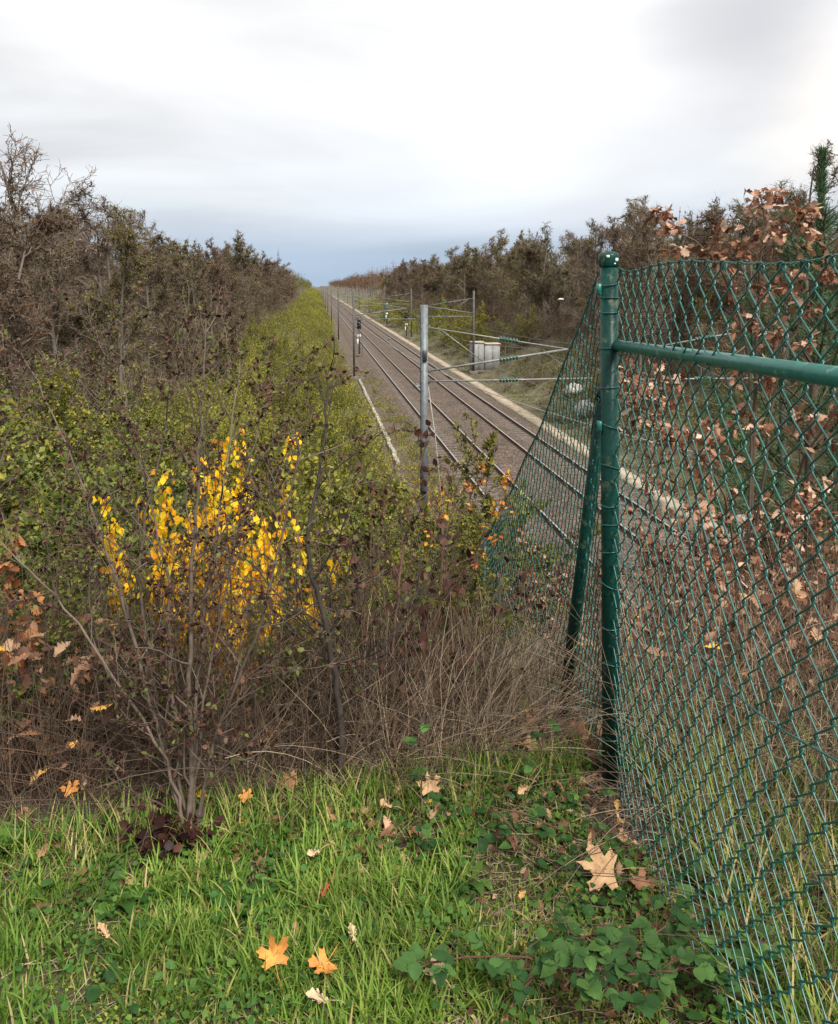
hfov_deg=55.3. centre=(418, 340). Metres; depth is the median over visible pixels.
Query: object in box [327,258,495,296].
distant wood
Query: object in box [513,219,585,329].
skyline tree
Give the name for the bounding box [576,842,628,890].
fallen leaf
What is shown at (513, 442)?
railway track
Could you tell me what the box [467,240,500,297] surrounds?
skyline tree
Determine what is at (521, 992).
bramble spray
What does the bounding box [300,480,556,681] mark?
leafy shrub
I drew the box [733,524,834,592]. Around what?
leafy shrub
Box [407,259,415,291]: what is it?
bare tree
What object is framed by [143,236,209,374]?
bare tree
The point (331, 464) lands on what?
leafy shrub
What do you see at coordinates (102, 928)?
fallen leaf
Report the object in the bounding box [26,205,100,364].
bare tree
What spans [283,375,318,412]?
leafy shrub
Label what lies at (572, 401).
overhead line
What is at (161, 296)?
bare tree
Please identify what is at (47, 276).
bare tree
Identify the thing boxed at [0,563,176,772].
leafy shrub
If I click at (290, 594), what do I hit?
bare brambles
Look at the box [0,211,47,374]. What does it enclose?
bare tree
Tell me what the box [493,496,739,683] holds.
brown shrub
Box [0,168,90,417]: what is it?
bare tree
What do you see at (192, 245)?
bare tree
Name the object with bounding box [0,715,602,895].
edge grass
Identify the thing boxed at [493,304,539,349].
leafy shrub
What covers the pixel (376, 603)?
leafy shrub
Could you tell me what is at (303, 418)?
leafy shrub
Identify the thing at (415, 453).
bed edge weeds
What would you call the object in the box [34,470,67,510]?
leafy shrub
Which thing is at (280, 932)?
broad leaved weed
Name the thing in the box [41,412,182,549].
leafy shrub
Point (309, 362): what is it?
leafy shrub
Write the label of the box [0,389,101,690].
leafy shrub
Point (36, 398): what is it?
leafy shrub
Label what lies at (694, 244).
bare tree
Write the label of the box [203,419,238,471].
leafy shrub
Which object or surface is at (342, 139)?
sky
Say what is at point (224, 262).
bare tree
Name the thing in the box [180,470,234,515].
leafy shrub
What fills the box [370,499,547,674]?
leafy shrub
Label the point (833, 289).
bare tree
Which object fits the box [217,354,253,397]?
leafy shrub
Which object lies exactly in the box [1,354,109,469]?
leafy shrub
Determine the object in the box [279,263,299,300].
bare tree
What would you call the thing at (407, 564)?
leafy shrub
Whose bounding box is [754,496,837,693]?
bare sapling
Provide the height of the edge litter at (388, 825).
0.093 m
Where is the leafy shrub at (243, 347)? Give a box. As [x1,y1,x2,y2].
[213,335,250,367]
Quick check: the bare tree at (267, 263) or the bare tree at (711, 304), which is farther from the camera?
the bare tree at (267, 263)
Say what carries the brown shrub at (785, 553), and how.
on the ground at (536, 394)
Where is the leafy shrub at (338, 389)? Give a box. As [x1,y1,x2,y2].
[318,380,343,404]
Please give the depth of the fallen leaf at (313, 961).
1.83 m
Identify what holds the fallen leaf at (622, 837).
on the ground at (536, 394)
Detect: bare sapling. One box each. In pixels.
[681,511,793,698]
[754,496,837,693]
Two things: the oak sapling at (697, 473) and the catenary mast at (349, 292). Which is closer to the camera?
the oak sapling at (697, 473)
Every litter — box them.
[0,667,837,783]
[0,738,634,935]
[204,739,835,1023]
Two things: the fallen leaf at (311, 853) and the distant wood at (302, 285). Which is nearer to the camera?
the fallen leaf at (311, 853)
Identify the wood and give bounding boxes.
[2,193,144,272]
[274,268,311,294]
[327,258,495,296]
[492,196,837,321]
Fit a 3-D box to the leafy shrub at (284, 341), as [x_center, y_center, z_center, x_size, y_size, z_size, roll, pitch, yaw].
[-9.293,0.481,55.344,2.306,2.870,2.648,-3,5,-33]
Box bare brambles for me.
[0,448,678,882]
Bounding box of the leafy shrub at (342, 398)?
[316,389,347,413]
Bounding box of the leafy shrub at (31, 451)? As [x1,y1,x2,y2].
[2,427,156,712]
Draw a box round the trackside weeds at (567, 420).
[352,303,837,566]
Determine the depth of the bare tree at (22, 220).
46.95 m
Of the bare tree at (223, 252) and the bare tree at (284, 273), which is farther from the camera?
the bare tree at (284, 273)
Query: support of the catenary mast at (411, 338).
on the ground at (536, 394)
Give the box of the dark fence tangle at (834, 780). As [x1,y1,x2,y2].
[478,510,837,1023]
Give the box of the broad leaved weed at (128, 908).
[85,868,145,924]
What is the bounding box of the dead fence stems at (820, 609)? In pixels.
[471,494,837,792]
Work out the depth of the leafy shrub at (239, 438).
21.76 m
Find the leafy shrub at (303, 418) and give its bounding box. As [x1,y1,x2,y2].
[250,396,315,447]
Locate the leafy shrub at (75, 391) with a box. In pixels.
[3,369,99,434]
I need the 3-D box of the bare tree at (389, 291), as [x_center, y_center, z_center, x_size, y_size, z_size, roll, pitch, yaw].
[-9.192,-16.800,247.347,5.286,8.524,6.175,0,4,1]
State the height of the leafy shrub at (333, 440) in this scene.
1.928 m
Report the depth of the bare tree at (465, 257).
125.44 m
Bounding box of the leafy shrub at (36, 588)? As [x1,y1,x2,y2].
[0,505,104,733]
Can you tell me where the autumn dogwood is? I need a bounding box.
[419,458,515,702]
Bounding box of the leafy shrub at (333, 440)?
[302,421,338,457]
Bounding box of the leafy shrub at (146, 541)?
[75,531,200,644]
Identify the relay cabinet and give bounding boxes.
[468,341,500,373]
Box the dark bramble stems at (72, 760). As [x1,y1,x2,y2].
[0,512,682,929]
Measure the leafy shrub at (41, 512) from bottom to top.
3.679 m
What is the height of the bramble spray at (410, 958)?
0.056 m
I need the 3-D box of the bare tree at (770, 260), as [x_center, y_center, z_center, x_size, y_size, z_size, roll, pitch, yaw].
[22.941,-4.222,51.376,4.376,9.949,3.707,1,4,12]
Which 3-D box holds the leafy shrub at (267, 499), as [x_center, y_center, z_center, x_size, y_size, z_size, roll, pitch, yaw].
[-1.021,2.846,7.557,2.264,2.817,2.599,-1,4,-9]
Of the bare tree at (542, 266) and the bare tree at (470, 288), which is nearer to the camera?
the bare tree at (542, 266)
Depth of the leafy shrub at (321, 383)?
47.99 m
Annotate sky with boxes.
[0,0,837,286]
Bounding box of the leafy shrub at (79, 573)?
[0,529,175,728]
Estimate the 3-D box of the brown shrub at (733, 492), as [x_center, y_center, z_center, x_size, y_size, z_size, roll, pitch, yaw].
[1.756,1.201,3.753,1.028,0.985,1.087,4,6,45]
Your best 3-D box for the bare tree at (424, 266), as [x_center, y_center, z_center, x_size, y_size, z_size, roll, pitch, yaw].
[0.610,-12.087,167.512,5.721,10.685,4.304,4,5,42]
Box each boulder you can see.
[563,383,581,395]
[574,400,594,417]
[731,514,773,536]
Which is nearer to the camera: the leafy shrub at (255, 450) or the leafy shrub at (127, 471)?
the leafy shrub at (127, 471)
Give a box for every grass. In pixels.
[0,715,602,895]
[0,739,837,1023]
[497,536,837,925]
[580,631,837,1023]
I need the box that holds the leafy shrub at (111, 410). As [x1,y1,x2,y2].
[47,373,146,458]
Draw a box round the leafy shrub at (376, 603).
[249,541,449,728]
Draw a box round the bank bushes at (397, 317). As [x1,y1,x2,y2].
[355,296,508,356]
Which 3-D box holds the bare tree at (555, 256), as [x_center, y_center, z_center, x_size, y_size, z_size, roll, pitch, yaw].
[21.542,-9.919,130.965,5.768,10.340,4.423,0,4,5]
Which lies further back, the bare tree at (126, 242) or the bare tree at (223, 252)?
the bare tree at (223, 252)
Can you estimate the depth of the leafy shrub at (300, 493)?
20.04 m
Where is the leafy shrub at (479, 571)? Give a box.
[302,509,528,716]
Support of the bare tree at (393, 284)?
on the ground at (536, 394)
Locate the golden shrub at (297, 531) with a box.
[245,522,350,716]
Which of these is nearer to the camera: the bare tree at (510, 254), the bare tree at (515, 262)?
the bare tree at (515, 262)
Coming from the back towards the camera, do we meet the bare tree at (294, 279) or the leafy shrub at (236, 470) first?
the bare tree at (294, 279)
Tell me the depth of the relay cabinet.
74.09 m
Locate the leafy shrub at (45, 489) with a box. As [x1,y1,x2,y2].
[2,465,166,552]
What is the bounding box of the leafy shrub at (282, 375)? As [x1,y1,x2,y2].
[279,356,314,396]
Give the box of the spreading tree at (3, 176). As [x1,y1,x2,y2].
[0,123,172,363]
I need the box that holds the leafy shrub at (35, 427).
[0,386,54,500]
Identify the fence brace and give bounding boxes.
[557,385,600,718]
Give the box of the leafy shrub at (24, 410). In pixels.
[3,392,35,463]
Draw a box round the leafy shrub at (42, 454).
[29,446,123,519]
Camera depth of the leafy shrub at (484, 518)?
6.06 m
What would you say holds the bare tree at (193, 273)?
on the ground at (536, 394)
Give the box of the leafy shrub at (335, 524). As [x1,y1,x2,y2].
[223,424,553,711]
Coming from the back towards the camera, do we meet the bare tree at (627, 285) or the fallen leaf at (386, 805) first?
the bare tree at (627, 285)
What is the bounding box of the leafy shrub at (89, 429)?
[2,425,103,481]
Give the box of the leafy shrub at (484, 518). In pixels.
[264,411,575,665]
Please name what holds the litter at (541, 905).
on the ground at (536, 394)
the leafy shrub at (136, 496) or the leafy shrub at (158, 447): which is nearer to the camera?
the leafy shrub at (136, 496)
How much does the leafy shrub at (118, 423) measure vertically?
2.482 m
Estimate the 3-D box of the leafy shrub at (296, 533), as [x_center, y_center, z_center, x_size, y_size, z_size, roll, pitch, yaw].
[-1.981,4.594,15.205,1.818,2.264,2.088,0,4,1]
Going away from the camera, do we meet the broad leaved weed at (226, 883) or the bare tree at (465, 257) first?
the broad leaved weed at (226, 883)
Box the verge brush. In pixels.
[360,293,837,525]
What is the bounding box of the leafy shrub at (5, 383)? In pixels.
[0,368,50,415]
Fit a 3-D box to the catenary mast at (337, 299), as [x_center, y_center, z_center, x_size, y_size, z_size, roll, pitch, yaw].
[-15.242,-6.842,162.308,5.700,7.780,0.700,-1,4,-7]
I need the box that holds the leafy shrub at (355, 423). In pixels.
[337,409,363,442]
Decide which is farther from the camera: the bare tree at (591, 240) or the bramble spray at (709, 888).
the bare tree at (591, 240)
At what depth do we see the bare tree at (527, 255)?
79.22 m
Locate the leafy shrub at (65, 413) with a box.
[9,390,97,423]
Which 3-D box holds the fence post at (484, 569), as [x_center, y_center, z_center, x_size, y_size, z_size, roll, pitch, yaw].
[0.414,1.905,5.145,0.068,1.430,0.068,0,4,0]
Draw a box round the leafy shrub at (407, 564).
[284,519,445,669]
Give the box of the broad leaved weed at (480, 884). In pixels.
[450,860,493,895]
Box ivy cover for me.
[0,721,837,1023]
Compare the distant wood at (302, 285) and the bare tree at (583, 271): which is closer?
the bare tree at (583, 271)
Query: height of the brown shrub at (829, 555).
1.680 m
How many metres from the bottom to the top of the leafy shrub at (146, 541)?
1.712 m
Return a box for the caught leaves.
[0,591,163,819]
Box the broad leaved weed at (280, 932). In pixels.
[266,892,323,949]
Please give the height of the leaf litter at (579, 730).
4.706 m
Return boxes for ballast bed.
[319,291,760,688]
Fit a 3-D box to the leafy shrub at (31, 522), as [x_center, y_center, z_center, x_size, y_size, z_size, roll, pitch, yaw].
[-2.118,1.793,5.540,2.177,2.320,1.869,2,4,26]
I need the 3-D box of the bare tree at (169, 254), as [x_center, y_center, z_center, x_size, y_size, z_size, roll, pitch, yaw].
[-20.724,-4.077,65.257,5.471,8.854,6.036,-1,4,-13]
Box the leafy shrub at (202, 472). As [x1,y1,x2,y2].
[193,458,233,503]
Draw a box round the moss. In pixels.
[3,730,835,1023]
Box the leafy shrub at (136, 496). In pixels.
[16,450,181,546]
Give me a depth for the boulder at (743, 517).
26.29 m
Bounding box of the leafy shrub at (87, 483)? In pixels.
[0,440,152,708]
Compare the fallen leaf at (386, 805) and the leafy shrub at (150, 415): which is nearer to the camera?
the fallen leaf at (386, 805)
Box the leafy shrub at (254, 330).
[242,314,279,344]
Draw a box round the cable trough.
[359,379,399,464]
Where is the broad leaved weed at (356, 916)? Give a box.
[315,892,376,950]
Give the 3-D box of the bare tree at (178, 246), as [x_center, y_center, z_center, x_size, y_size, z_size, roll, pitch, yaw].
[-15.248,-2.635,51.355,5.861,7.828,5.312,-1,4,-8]
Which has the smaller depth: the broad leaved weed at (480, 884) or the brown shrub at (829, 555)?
the broad leaved weed at (480, 884)
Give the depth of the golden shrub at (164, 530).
3.53 m
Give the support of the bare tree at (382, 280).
on the ground at (536, 394)
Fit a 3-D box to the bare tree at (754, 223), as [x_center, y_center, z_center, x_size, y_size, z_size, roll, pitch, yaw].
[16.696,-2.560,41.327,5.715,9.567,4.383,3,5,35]
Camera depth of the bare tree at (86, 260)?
28.53 m
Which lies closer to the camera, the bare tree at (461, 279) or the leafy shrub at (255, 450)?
the leafy shrub at (255, 450)
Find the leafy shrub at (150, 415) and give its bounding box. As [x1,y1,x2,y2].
[39,390,182,479]
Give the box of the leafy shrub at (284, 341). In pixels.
[268,328,305,357]
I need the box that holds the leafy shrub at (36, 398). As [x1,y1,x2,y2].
[0,376,65,463]
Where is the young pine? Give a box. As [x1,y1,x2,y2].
[689,144,837,643]
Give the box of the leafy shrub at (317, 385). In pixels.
[310,366,341,391]
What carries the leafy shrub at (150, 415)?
on the ground at (536, 394)
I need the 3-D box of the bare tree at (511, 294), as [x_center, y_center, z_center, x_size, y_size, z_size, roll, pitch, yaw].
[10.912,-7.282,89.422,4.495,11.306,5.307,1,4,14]
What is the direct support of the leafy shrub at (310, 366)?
on the ground at (536, 394)
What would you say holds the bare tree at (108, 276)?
on the ground at (536, 394)
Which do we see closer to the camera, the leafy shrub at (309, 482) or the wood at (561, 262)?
the leafy shrub at (309, 482)
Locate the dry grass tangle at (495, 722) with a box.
[128,572,690,832]
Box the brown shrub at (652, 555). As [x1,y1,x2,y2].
[619,518,779,676]
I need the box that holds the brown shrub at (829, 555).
[775,493,837,621]
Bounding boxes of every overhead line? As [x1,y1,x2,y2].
[342,297,835,516]
[363,296,837,442]
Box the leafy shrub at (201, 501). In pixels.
[157,470,212,528]
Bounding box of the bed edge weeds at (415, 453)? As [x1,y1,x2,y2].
[355,369,538,625]
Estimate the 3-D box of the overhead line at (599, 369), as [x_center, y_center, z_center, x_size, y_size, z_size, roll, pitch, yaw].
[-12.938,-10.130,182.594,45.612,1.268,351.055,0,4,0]
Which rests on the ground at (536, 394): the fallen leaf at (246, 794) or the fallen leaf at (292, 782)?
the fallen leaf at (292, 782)
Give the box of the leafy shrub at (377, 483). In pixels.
[358,468,399,512]
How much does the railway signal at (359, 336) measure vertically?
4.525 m
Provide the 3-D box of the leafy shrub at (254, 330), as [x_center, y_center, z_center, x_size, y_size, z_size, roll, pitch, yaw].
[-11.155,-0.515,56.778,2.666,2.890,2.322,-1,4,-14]
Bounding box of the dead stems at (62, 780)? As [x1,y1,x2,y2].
[0,574,579,852]
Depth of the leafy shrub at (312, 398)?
32.22 m
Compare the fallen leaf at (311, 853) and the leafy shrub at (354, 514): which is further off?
the leafy shrub at (354, 514)
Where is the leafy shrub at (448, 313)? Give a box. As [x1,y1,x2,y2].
[435,293,484,341]
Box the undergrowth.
[84,288,417,600]
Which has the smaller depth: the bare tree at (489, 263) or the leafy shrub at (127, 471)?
the leafy shrub at (127, 471)
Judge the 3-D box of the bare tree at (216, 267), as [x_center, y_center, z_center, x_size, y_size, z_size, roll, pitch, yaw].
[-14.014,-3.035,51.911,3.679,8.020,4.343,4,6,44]
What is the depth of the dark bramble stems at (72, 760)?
2.61 m
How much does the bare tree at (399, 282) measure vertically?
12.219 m
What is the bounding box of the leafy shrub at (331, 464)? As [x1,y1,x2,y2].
[282,445,341,503]
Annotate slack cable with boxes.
[357,321,800,477]
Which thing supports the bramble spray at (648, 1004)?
on the ground at (536, 394)
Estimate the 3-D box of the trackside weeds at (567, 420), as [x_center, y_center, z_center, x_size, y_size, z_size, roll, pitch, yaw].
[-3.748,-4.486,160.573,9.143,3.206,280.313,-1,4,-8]
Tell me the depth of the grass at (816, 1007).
2.17 m
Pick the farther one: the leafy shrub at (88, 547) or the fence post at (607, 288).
the leafy shrub at (88, 547)
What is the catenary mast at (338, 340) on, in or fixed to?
on the ground at (536, 394)
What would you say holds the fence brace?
attached to the fence post at (607, 288)
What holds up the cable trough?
on the ground at (536, 394)
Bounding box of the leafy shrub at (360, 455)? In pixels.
[328,435,377,489]
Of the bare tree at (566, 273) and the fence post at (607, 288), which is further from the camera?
the bare tree at (566, 273)
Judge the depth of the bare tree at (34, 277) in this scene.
42.21 m
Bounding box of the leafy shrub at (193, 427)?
[154,407,219,468]
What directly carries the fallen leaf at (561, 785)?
on the ivy cover
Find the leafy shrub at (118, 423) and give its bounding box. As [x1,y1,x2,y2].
[39,404,148,467]
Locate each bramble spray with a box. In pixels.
[390,925,603,988]
[490,909,619,1008]
[540,883,737,1001]
[576,941,761,1012]
[598,788,616,827]
[627,912,801,1019]
[690,843,806,896]
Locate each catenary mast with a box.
[331,288,357,324]
[336,289,375,342]
[341,286,352,304]
[350,292,405,380]
[382,288,413,339]
[416,291,477,374]
[419,305,591,551]
[642,302,789,545]
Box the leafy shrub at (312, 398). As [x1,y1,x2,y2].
[257,377,323,429]
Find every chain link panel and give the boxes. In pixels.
[485,273,601,768]
[612,253,837,1023]
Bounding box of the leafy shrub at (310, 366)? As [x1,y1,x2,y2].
[300,361,325,373]
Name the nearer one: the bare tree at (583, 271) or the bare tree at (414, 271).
the bare tree at (583, 271)
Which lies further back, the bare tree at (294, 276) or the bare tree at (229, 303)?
the bare tree at (294, 276)
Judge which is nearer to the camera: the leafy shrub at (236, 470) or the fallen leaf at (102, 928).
the fallen leaf at (102, 928)
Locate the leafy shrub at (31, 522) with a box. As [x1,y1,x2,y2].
[0,455,257,711]
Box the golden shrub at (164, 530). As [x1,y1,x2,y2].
[104,428,313,722]
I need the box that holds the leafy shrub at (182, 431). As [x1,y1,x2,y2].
[132,402,195,474]
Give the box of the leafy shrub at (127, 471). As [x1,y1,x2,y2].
[75,427,160,541]
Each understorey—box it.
[0,295,299,460]
[375,288,837,442]
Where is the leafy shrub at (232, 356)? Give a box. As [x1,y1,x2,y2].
[220,341,246,371]
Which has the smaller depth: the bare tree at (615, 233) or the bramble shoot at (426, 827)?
the bramble shoot at (426, 827)
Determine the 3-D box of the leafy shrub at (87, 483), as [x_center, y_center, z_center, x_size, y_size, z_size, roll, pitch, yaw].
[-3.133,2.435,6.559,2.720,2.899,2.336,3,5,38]
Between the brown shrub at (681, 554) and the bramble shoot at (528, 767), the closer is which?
the bramble shoot at (528, 767)
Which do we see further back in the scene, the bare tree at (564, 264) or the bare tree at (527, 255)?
the bare tree at (564, 264)
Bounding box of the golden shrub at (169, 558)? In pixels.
[93,496,220,738]
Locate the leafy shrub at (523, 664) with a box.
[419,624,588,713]
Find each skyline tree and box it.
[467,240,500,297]
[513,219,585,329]
[585,206,689,411]
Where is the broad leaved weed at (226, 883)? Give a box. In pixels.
[205,876,279,929]
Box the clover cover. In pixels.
[0,717,837,1023]
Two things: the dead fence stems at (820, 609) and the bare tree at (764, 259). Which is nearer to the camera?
the dead fence stems at (820, 609)
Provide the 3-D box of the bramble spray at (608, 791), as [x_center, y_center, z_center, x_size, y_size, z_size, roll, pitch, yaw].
[0.562,1.390,2.392,0.060,0.062,0.120,1,4,15]
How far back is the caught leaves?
2.60 m
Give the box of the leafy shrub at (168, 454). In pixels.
[118,434,186,492]
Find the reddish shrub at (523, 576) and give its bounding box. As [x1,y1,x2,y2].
[332,419,562,784]
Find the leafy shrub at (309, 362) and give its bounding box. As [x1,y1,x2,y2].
[295,347,329,374]
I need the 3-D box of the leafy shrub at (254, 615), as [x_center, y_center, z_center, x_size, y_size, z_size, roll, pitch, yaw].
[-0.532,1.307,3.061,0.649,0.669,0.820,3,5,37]
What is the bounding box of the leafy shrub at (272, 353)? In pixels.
[261,340,282,361]
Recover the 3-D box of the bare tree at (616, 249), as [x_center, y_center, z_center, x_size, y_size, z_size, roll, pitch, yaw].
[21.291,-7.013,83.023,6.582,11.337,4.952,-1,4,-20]
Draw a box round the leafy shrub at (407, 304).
[393,293,421,323]
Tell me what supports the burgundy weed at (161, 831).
on the ground at (536, 394)
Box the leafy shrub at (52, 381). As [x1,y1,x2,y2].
[8,351,92,441]
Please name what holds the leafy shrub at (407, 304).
on the ground at (536, 394)
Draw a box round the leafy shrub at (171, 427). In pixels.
[36,415,186,506]
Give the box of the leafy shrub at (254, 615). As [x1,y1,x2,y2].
[155,602,390,738]
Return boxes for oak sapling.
[0,531,93,783]
[618,187,837,666]
[623,416,834,650]
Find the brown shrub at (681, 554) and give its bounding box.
[550,527,741,665]
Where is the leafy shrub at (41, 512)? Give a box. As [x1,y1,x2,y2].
[0,454,192,583]
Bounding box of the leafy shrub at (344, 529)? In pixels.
[259,509,345,554]
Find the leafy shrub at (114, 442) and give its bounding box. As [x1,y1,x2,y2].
[0,412,145,490]
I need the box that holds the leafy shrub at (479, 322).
[438,302,491,348]
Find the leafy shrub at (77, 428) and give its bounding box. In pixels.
[5,406,83,477]
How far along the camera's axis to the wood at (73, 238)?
72.84 m
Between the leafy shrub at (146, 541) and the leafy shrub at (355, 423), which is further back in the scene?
the leafy shrub at (355, 423)
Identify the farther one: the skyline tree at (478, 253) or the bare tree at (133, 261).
the skyline tree at (478, 253)
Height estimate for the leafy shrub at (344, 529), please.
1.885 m
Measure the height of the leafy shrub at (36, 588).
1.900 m
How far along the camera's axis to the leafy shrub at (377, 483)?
25.57 m
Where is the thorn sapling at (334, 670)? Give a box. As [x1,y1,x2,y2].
[160,335,482,794]
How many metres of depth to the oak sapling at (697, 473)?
4.64 m
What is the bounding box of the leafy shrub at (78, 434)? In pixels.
[47,416,154,480]
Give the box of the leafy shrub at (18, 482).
[0,428,127,688]
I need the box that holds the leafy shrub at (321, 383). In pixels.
[302,366,340,396]
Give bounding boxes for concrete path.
[333,296,801,574]
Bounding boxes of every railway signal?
[357,317,361,356]
[405,311,408,338]
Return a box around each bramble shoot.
[402,716,442,852]
[490,793,559,842]
[518,719,563,782]
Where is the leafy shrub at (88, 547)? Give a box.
[30,500,214,659]
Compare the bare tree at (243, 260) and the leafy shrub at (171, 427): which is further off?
the bare tree at (243, 260)
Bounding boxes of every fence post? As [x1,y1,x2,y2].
[479,527,488,693]
[596,251,620,785]
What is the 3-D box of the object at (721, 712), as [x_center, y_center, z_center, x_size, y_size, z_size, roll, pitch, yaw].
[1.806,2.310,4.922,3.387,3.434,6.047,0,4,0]
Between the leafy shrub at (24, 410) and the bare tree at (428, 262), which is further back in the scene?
the bare tree at (428, 262)
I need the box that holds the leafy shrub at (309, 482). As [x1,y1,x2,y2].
[252,432,600,649]
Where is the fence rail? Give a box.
[612,339,837,387]
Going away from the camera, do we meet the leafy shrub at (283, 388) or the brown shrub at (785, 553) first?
the brown shrub at (785, 553)
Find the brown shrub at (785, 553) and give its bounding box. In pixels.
[621,514,837,653]
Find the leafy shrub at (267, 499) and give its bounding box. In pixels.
[244,483,354,681]
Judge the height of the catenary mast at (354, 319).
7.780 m
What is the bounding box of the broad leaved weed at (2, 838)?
[0,820,38,853]
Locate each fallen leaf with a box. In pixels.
[60,780,78,802]
[97,922,118,945]
[238,788,252,805]
[256,931,288,989]
[281,770,306,791]
[306,987,346,1003]
[307,844,330,856]
[307,942,339,973]
[321,872,333,896]
[348,923,359,954]
[380,798,403,809]
[416,772,440,795]
[423,954,452,989]
[518,777,538,794]
[557,781,568,793]
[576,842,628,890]
[587,832,591,846]
[616,811,633,828]
[617,833,653,844]
[627,868,653,894]
[629,981,642,989]
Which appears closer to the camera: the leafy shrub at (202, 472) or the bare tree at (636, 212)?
the leafy shrub at (202, 472)
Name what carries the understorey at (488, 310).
on the ground at (536, 394)
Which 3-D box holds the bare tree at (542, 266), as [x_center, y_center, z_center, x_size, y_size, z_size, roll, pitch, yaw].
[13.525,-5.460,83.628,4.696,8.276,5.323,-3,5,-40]
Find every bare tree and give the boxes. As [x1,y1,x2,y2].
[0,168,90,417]
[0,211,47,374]
[0,215,35,330]
[0,241,17,330]
[3,228,117,351]
[6,179,101,401]
[16,234,111,396]
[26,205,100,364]
[26,212,79,349]
[35,206,150,405]
[45,195,151,378]
[55,199,165,412]
[73,221,119,284]
[92,260,114,305]
[96,230,196,392]
[96,244,137,331]
[104,247,152,348]
[118,210,180,356]
[138,239,193,307]
[139,233,198,362]
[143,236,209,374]
[144,241,221,346]
[151,246,219,326]
[153,235,210,364]
[184,238,220,363]
[187,236,231,346]
[187,237,208,281]
[196,263,251,345]
[205,247,252,315]
[206,261,258,340]
[216,248,250,331]
[219,254,248,324]
[220,229,272,327]
[224,237,252,308]
[224,240,260,309]
[236,263,262,310]
[247,256,280,312]
[255,248,280,311]
[258,261,288,315]
[260,265,290,316]
[268,267,282,291]
[271,267,293,307]
[272,258,295,306]
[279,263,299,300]
[283,276,294,302]
[288,277,298,299]
[375,272,389,295]
[381,274,391,293]
[387,265,401,295]
[390,272,399,294]
[391,261,421,298]
[392,259,407,296]
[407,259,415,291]
[407,266,425,297]
[408,257,424,296]
[410,259,430,301]
[416,264,445,303]
[421,260,437,290]
[422,262,450,305]
[427,253,441,289]
[437,263,451,301]
[438,246,463,307]
[444,253,468,304]
[446,243,474,305]
[450,252,479,302]
[456,252,477,298]
[459,254,481,307]
[462,254,492,307]
[474,238,505,312]
[475,251,500,313]
[486,228,521,316]
[494,239,526,311]
[496,230,535,316]
[503,248,516,292]
[507,243,558,316]
[509,243,569,327]
[511,243,542,317]
[526,251,568,318]
[529,247,574,314]
[547,250,563,286]
[551,262,566,300]
[556,228,598,324]
[558,238,594,310]
[558,246,575,286]
[560,217,620,340]
[562,241,593,316]
[564,250,582,303]
[573,227,620,333]
[585,216,627,305]
[603,222,627,315]
[609,205,655,309]
[616,192,678,327]
[618,198,681,332]
[618,232,641,329]
[628,234,685,323]
[649,231,741,345]
[652,234,694,307]
[653,209,710,334]
[671,194,733,348]
[671,221,706,306]
[678,199,786,349]
[680,205,767,353]
[682,197,796,375]
[685,243,743,329]
[736,212,811,332]
[749,209,801,334]
[752,139,837,343]
[767,216,837,331]
[777,189,812,266]
[799,247,837,330]
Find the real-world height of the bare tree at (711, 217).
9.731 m
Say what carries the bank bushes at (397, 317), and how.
on the ground at (536, 394)
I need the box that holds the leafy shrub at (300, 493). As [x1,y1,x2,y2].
[280,479,323,531]
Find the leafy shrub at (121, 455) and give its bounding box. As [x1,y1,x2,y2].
[108,444,140,511]
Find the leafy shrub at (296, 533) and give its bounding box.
[292,519,302,551]
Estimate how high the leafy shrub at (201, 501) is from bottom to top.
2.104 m
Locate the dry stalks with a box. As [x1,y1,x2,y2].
[0,721,837,1023]
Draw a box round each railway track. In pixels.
[326,299,637,641]
[328,294,742,593]
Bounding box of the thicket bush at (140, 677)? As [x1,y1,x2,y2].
[0,237,412,848]
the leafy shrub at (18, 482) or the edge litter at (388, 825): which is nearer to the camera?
the edge litter at (388, 825)
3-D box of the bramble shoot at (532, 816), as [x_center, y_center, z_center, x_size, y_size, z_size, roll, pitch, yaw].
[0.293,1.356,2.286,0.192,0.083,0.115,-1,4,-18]
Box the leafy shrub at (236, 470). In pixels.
[190,444,264,530]
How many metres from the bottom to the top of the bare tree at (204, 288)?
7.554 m
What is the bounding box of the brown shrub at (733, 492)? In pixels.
[668,471,837,669]
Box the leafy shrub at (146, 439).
[0,425,193,540]
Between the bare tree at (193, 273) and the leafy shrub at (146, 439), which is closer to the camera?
the leafy shrub at (146, 439)
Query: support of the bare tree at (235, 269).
on the ground at (536, 394)
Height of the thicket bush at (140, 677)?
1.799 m
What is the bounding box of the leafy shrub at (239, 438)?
[188,414,250,462]
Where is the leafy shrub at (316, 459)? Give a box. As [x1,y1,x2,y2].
[291,443,328,474]
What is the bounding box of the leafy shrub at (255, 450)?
[185,416,282,516]
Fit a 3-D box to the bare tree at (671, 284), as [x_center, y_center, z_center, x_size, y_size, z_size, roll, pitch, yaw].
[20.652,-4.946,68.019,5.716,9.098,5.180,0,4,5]
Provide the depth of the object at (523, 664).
3.65 m
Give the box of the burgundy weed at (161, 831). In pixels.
[114,798,236,877]
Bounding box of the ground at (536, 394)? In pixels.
[0,286,837,1023]
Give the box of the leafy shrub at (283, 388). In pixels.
[253,359,306,417]

